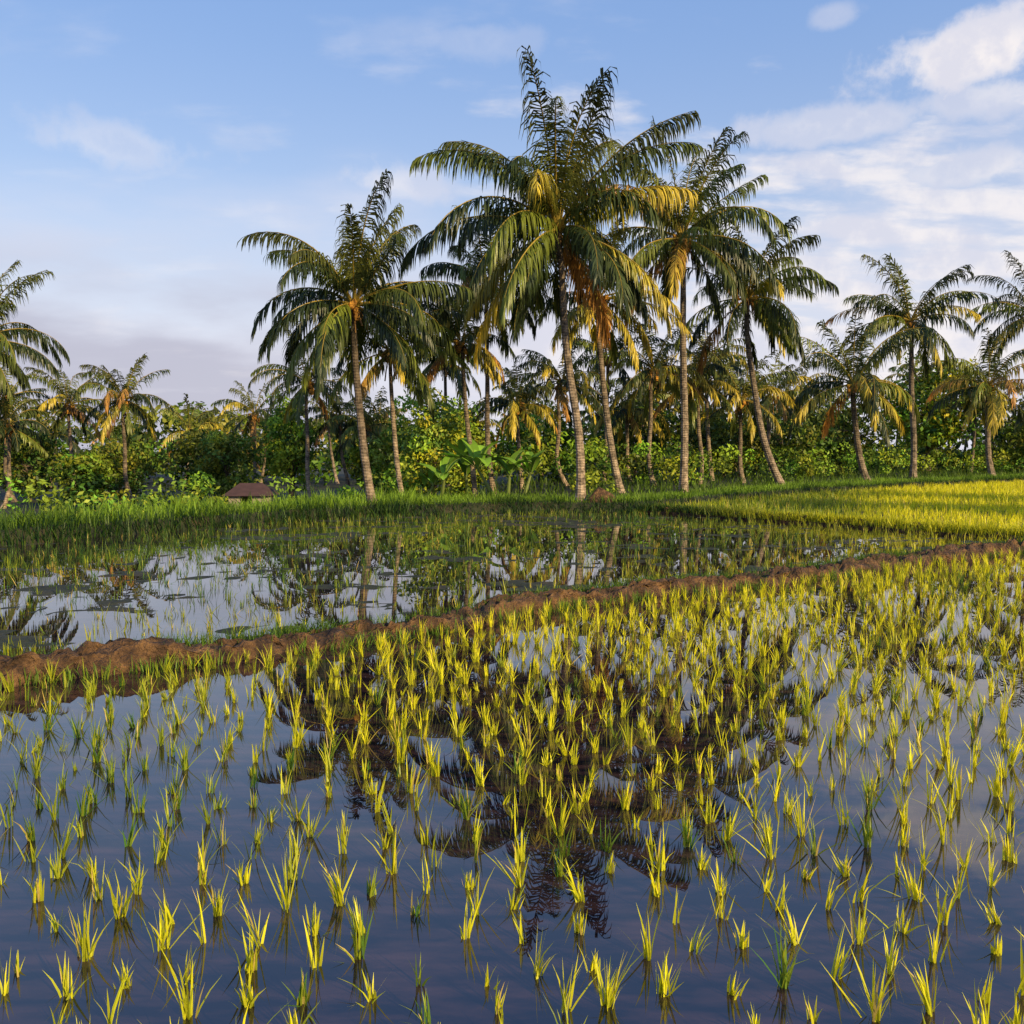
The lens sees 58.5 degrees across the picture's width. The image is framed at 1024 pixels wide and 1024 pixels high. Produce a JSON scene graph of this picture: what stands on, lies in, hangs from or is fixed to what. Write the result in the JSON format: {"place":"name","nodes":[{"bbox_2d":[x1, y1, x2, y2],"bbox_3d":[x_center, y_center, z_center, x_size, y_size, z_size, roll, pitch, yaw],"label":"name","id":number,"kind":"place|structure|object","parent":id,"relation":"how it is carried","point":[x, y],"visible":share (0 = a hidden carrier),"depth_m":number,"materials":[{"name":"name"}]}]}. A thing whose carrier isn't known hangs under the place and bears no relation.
{"place":"outdoors","nodes":[
{"label":"outdoors","id":0,"kind":"place"},
{"bbox_2d":[0,512,1023,1023],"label":"paddy water","id":1,"kind":"structure","parent":0,"point":[452,990],"depth_m":6.51,"materials":[{"name":"blue liquid"}]},
{"bbox_2d":[0,508,1022,655],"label":"rice seedlings","id":2,"kind":"object","parent":1,"relation":"on","point":[278,615],"visible":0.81,"depth_m":21.65,"materials":[{"name":"green plant"}]},
{"bbox_2d":[0,547,1023,1023],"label":"rice seedlings","id":3,"kind":"object","parent":1,"relation":"on","point":[608,997],"visible":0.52,"depth_m":7.09,"materials":[{"name":"green plant"}]},
{"bbox_2d":[0,451,1023,648],"bbox_3d":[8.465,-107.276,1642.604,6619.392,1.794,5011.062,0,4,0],"label":"ground","id":4,"kind":"structure","parent":0,"point":[47,591],"depth_m":28.81,"materials":[{"name":"green plant"}]},
{"bbox_2d":[0,387,55,508],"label":"coconut palm","id":5,"kind":"object","parent":4,"relation":"on","point":[8,431],"visible":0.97,"depth_m":59.91,"materials":[{"name":"green plant"}]},
{"bbox_2d":[0,355,61,501],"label":"coconut palm","id":6,"kind":"object","parent":4,"relation":"on","point":[14,388],"visible":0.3,"depth_m":67.93,"materials":[{"name":"green plant"}]},
{"bbox_2d":[0,260,69,407],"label":"coconut palm","id":7,"kind":"object","parent":4,"relation":"on","point":[10,361],"visible":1,"depth_m":50.05,"materials":[{"name":"green plant"}]},
{"bbox_2d":[0,423,76,500],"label":"broadleaf tree","id":8,"kind":"object","parent":4,"relation":"on","point":[18,459],"visible":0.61,"depth_m":69.17,"materials":[{"name":"green plant"}]},
{"bbox_2d":[18,367,133,500],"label":"coconut palm","id":9,"kind":"object","parent":4,"relation":"on","point":[79,411],"visible":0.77,"depth_m":65.54,"materials":[{"name":"green plant"}]},
{"bbox_2d":[46,450,124,508],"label":"broadleaf tree","id":10,"kind":"object","parent":4,"relation":"on","point":[78,468],"visible":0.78,"depth_m":59.12,"materials":[{"name":"green plant"}]},
{"bbox_2d":[80,427,163,498],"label":"broadleaf tree","id":11,"kind":"object","parent":4,"relation":"on","point":[115,455],"visible":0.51,"depth_m":71.23,"materials":[{"name":"green plant"}]},
{"bbox_2d":[77,353,173,500],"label":"coconut palm","id":12,"kind":"object","parent":4,"relation":"on","point":[122,403],"visible":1,"depth_m":61.24,"materials":[{"name":"green plant"}]},
{"bbox_2d":[147,417,241,500],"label":"broadleaf tree","id":13,"kind":"object","parent":4,"relation":"on","point":[183,450],"visible":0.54,"depth_m":68.57,"materials":[{"name":"green plant"}]},
{"bbox_2d":[189,411,265,501],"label":"broadleaf tree","id":14,"kind":"object","parent":4,"relation":"on","point":[217,447],"visible":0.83,"depth_m":63.13,"materials":[{"name":"green plant"}]},
{"bbox_2d":[210,377,288,478],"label":"coconut palm","id":15,"kind":"object","parent":4,"relation":"on","point":[252,418],"visible":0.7,"depth_m":71.39,"materials":[{"name":"green plant"}]},
{"bbox_2d":[223,483,278,504],"bbox_3d":[-11.700,-0.177,41.080,2.040,2.250,2.000,0,4,0],"label":"field hut","id":16,"kind":"object","parent":4,"relation":"on","point":[255,490],"visible":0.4,"depth_m":40.45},
{"bbox_2d":[251,391,323,499],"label":"broadleaf tree","id":17,"kind":"object","parent":4,"relation":"on","point":[290,462],"visible":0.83,"depth_m":64.99,"materials":[{"name":"green plant"}]},
{"bbox_2d":[247,329,354,502],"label":"coconut palm","id":18,"kind":"object","parent":4,"relation":"on","point":[299,399],"visible":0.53,"depth_m":59.07,"materials":[{"name":"green plant"}]},
{"bbox_2d":[289,373,371,497],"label":"coconut palm","id":19,"kind":"object","parent":4,"relation":"on","point":[333,426],"visible":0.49,"depth_m":63.32,"materials":[{"name":"green plant"}]},
{"bbox_2d":[236,168,474,504],"bbox_3d":[-6.081,-6.334,35.941,9.268,12.344,9.423,0,4,0],"label":"coconut palm","id":20,"kind":"object","parent":4,"relation":"on","point":[378,310],"visible":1,"depth_m":35.13,"materials":[{"name":"green plant"}]},
{"bbox_2d":[327,393,403,462],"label":"coconut palm","id":21,"kind":"object","parent":4,"relation":"on","point":[373,430],"visible":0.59,"depth_m":59.22,"materials":[{"name":"green plant"}]},
{"bbox_2d":[337,417,419,488],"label":"broadleaf tree","id":22,"kind":"object","parent":4,"relation":"on","point":[356,465],"visible":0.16,"depth_m":64.94,"materials":[{"name":"green plant"}]},
{"bbox_2d":[311,282,471,493],"bbox_3d":[-5.378,-5.461,40.764,7.061,10.099,6.417,0,4,0],"label":"coconut palm","id":23,"kind":"object","parent":4,"relation":"on","point":[410,383],"visible":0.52,"depth_m":40.17,"materials":[{"name":"green plant"}]},
{"bbox_2d":[367,414,423,495],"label":"broadleaf tree","id":24,"kind":"object","parent":4,"relation":"on","point":[385,445],"visible":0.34,"depth_m":52.35,"materials":[{"name":"green plant"}]},
{"bbox_2d":[404,469,450,495],"bbox_3d":[-4.063,-1.184,44.429,2.307,1.784,2.549,0,4,0],"label":"banana plant","id":25,"kind":"object","parent":4,"relation":"on","point":[433,478],"visible":0.67,"depth_m":44.05,"materials":[{"name":"green plant"}]},
{"bbox_2d":[386,387,474,496],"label":"broadleaf tree","id":26,"kind":"object","parent":4,"relation":"on","point":[426,442],"visible":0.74,"depth_m":48.82,"materials":[{"name":"green plant"}]},
{"bbox_2d":[415,455,474,494],"bbox_3d":[-3.094,-1.546,42.308,1.954,2.173,2.614,-2,4,-31],"label":"banana plant","id":27,"kind":"object","parent":4,"relation":"on","point":[447,462],"visible":0.96,"depth_m":42.19,"materials":[{"name":"green plant"}]},
{"bbox_2d":[393,317,500,488],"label":"coconut palm","id":28,"kind":"object","parent":4,"relation":"on","point":[445,371],"visible":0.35,"depth_m":56.96,"materials":[{"name":"green plant"}]},
{"bbox_2d":[435,438,469,492],"bbox_3d":[-2.474,-2.067,44.871,2.793,3.138,2.451,0,4,0],"label":"banana plant","id":29,"kind":"object","parent":4,"relation":"on","point":[465,467],"visible":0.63,"depth_m":44.67,"materials":[{"name":"green plant"}]},
{"bbox_2d":[405,286,524,494],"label":"coconut palm","id":30,"kind":"object","parent":4,"relation":"on","point":[489,363],"visible":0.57,"depth_m":43.22,"materials":[{"name":"green plant"}]},
{"bbox_2d":[438,401,505,496],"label":"broadleaf tree","id":31,"kind":"object","parent":4,"relation":"on","point":[478,436],"visible":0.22,"depth_m":51.33,"materials":[{"name":"green plant"}]},
{"bbox_2d":[437,437,518,495],"bbox_3d":[-1.680,-2.071,42.832,2.837,2.913,4.108,-3,5,-38],"label":"banana plant","id":32,"kind":"object","parent":4,"relation":"on","point":[474,449],"visible":0.91,"depth_m":42.81,"materials":[{"name":"green plant"}]},
{"bbox_2d":[419,203,576,490],"bbox_3d":[-1.718,-8.152,45.770,8.205,14.930,7.551,4,5,43],"label":"coconut palm","id":33,"kind":"object","parent":4,"relation":"on","point":[458,271],"visible":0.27,"depth_m":45.14,"materials":[{"name":"green plant"}]},
{"bbox_2d":[478,450,531,493],"bbox_3d":[-0.355,-1.741,42.283,2.571,2.225,1.954,0,4,0],"label":"banana plant","id":34,"kind":"object","parent":4,"relation":"on","point":[510,467],"visible":0.95,"depth_m":42.24,"materials":[{"name":"green plant"}]},
{"bbox_2d":[0,401,1022,485],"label":"distant tree line","id":35,"kind":"object","parent":4,"relation":"on","point":[322,454],"visible":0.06,"depth_m":100.29,"materials":[{"name":"green plant"}]},
{"bbox_2d":[0,538,1023,688],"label":"earth bund","id":36,"kind":"structure","parent":4,"relation":"on","point":[118,652],"depth_m":12.31,"materials":[{"name":"soil"}]},
{"bbox_2d":[0,536,1023,656],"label":"bund grass","id":37,"kind":"structure","parent":36,"relation":"on","point":[242,635],"depth_m":12.52,"materials":[{"name":"green plant"}]},
{"bbox_2d":[0,471,1023,546],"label":"bank grass","id":38,"kind":"structure","parent":4,"relation":"on","point":[89,517],"depth_m":34.15,"materials":[{"name":"green plant"}]},
{"bbox_2d":[0,437,1023,519],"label":"shrub mass","id":39,"kind":"object","parent":4,"relation":"on","point":[894,456],"visible":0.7,"depth_m":55.67,"materials":[{"name":"green plant"}]},
{"bbox_2d":[0,332,1023,487],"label":"distant palm grove","id":40,"kind":"object","parent":4,"relation":"on","point":[676,404],"visible":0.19,"depth_m":90.33,"materials":[{"name":"green plant"}]},
{"bbox_2d":[471,352,558,488],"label":"coconut palm","id":41,"kind":"object","parent":4,"relation":"on","point":[520,408],"visible":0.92,"depth_m":51.48,"materials":[{"name":"green plant"}]},
{"bbox_2d":[8,464,1023,524],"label":"undergrowth grass","id":42,"kind":"structure","parent":4,"relation":"on","point":[753,478],"depth_m":56.27,"materials":[{"name":"green plant"}]},
{"bbox_2d":[501,450,546,493],"bbox_3d":[0.716,-1.917,45.040,2.045,2.253,2.684,1,4,17],"label":"banana plant","id":43,"kind":"object","parent":4,"relation":"on","point":[534,459],"visible":0.84,"depth_m":44.88,"materials":[{"name":"green plant"}]},
{"bbox_2d":[490,403,596,481],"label":"broadleaf tree","id":44,"kind":"object","parent":4,"relation":"on","point":[549,436],"visible":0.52,"depth_m":62.54,"materials":[{"name":"green plant"}]},
{"bbox_2d":[398,45,704,501],"bbox_3d":[1.372,-8.849,37.483,11.156,17.125,10.250,-2,4,-23],"label":"coconut palm","id":45,"kind":"object","parent":4,"relation":"on","point":[546,207],"visible":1,"depth_m":36.68,"materials":[{"name":"green plant"}]},
{"bbox_2d":[499,333,611,485],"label":"coconut palm","id":46,"kind":"object","parent":4,"relation":"on","point":[561,388],"visible":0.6,"depth_m":54.01,"materials":[{"name":"green plant"}]},
{"bbox_2d":[586,487,615,502],"bbox_3d":[3.750,-0.712,38.338,1.500,0.685,1.000,0,4,0],"label":"earth mound","id":47,"kind":"object","parent":4,"relation":"on","point":[598,492],"visible":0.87,"depth_m":38.09,"materials":[{"name":"soil"}]},
{"bbox_2d":[534,217,692,492],"bbox_3d":[4.907,-7.460,45.624,7.716,13.361,7.571,0,4,0],"label":"coconut palm","id":48,"kind":"object","parent":4,"relation":"on","point":[581,317],"visible":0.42,"depth_m":45.33,"materials":[{"name":"green plant"}]},
{"bbox_2d":[561,319,665,482],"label":"coconut palm","id":49,"kind":"object","parent":4,"relation":"on","point":[608,367],"visible":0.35,"depth_m":59.05,"materials":[{"name":"green plant"}]},
{"bbox_2d":[590,374,671,481],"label":"coconut palm","id":50,"kind":"object","parent":4,"relation":"on","point":[624,412],"visible":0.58,"depth_m":61.60,"materials":[{"name":"green plant"}]},
{"bbox_2d":[582,397,680,477],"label":"broadleaf tree","id":51,"kind":"object","parent":4,"relation":"on","point":[655,438],"visible":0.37,"depth_m":66.84,"materials":[{"name":"green plant"}]},
{"bbox_2d":[585,315,711,485],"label":"coconut palm","id":52,"kind":"object","parent":4,"relation":"on","point":[646,375],"visible":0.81,"depth_m":55.24,"materials":[{"name":"green plant"}]},
{"bbox_2d":[587,116,791,491],"bbox_3d":[8.947,-10.447,46.697,9.854,19.065,9.875,2,4,21],"label":"coconut palm","id":53,"kind":"object","parent":4,"relation":"on","point":[681,243],"visible":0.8,"depth_m":45.35,"materials":[{"name":"green plant"}]},
{"bbox_2d":[644,339,746,483],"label":"coconut palm","id":54,"kind":"object","parent":4,"relation":"on","point":[692,406],"visible":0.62,"depth_m":56.90,"materials":[{"name":"green plant"}]},
{"bbox_2d":[655,315,754,480],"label":"coconut palm","id":55,"kind":"object","parent":4,"relation":"on","point":[719,354],"visible":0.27,"depth_m":63.17,"materials":[{"name":"green plant"}]},
{"bbox_2d":[675,403,765,476],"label":"broadleaf tree","id":56,"kind":"object","parent":4,"relation":"on","point":[719,431],"visible":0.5,"depth_m":72.39,"materials":[{"name":"green plant"}]},
{"bbox_2d":[678,350,800,482],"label":"coconut palm","id":57,"kind":"object","parent":4,"relation":"on","point":[747,406],"visible":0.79,"depth_m":59.33,"materials":[{"name":"green plant"}]},
{"bbox_2d":[653,200,838,485],"bbox_3d":[13.121,-9.465,53.600,10.291,16.348,10.884,-1,4,-21],"label":"coconut palm","id":58,"kind":"object","parent":4,"relation":"on","point":[772,320],"visible":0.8,"depth_m":51.79,"materials":[{"name":"green plant"}]},
{"bbox_2d":[728,351,815,474],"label":"coconut palm","id":59,"kind":"object","parent":4,"relation":"on","point":[767,401],"visible":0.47,"depth_m":69.28,"materials":[{"name":"green plant"}]},
{"bbox_2d":[733,403,843,474],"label":"broadleaf tree","id":60,"kind":"object","parent":4,"relation":"on","point":[803,442],"visible":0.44,"depth_m":76.18,"materials":[{"name":"green plant"}]},
{"bbox_2d":[643,505,1022,540],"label":"earth bund","id":61,"kind":"structure","parent":4,"relation":"on","point":[874,527],"depth_m":30.37,"materials":[{"name":"soil"}]},
{"bbox_2d":[633,501,1023,537],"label":"bund grass","id":62,"kind":"structure","parent":61,"relation":"on","point":[886,521],"depth_m":30.20,"materials":[{"name":"green plant"}]},
{"bbox_2d":[662,478,1023,529],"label":"rice crop","id":63,"kind":"object","parent":4,"relation":"on","point":[1001,489],"visible":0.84,"depth_m":40.50,"materials":[{"name":"yellow plant"}]},
{"bbox_2d":[800,395,898,472],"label":"broadleaf tree","id":64,"kind":"object","parent":4,"relation":"on","point":[846,433],"visible":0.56,"depth_m":82.56,"materials":[{"name":"green plant"}]},
{"bbox_2d":[786,310,937,480],"bbox_3d":[23.230,-7.522,61.351,9.273,11.447,10.620,2,4,22],"label":"coconut palm","id":65,"kind":"object","parent":4,"relation":"on","point":[865,384],"visible":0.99,"depth_m":61.24,"materials":[{"name":"green plant"}]},
{"bbox_2d":[825,253,1000,478],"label":"coconut palm","id":66,"kind":"object","parent":4,"relation":"on","point":[893,317],"visible":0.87,"depth_m":66.84,"materials":[{"name":"green plant"}]},
{"bbox_2d":[878,350,984,471],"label":"broadleaf tree","id":67,"kind":"object","parent":4,"relation":"on","point":[936,432],"visible":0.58,"depth_m":84.05,"materials":[{"name":"green plant"}]},
{"bbox_2d":[918,327,1023,474],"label":"coconut palm","id":68,"kind":"object","parent":4,"relation":"on","point":[991,404],"visible":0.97,"depth_m":72.04,"materials":[{"name":"green plant"}]},
{"bbox_2d":[964,250,1023,365],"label":"coconut palm","id":69,"kind":"object","parent":4,"relation":"on","point":[1014,327],"visible":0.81,"depth_m":74.75,"materials":[{"name":"green plant"}]},
{"bbox_2d":[976,393,1023,470],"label":"broadleaf tree","id":70,"kind":"object","parent":4,"relation":"on","point":[1007,429],"visible":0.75,"depth_m":87.26,"materials":[{"name":"green plant"}]},
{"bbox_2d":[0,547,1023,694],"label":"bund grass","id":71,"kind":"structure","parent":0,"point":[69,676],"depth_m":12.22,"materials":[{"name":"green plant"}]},
{"bbox_2d":[0,0,1023,450],"label":"sky","id":72,"kind":"structure","parent":0,"point":[141,141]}
]}

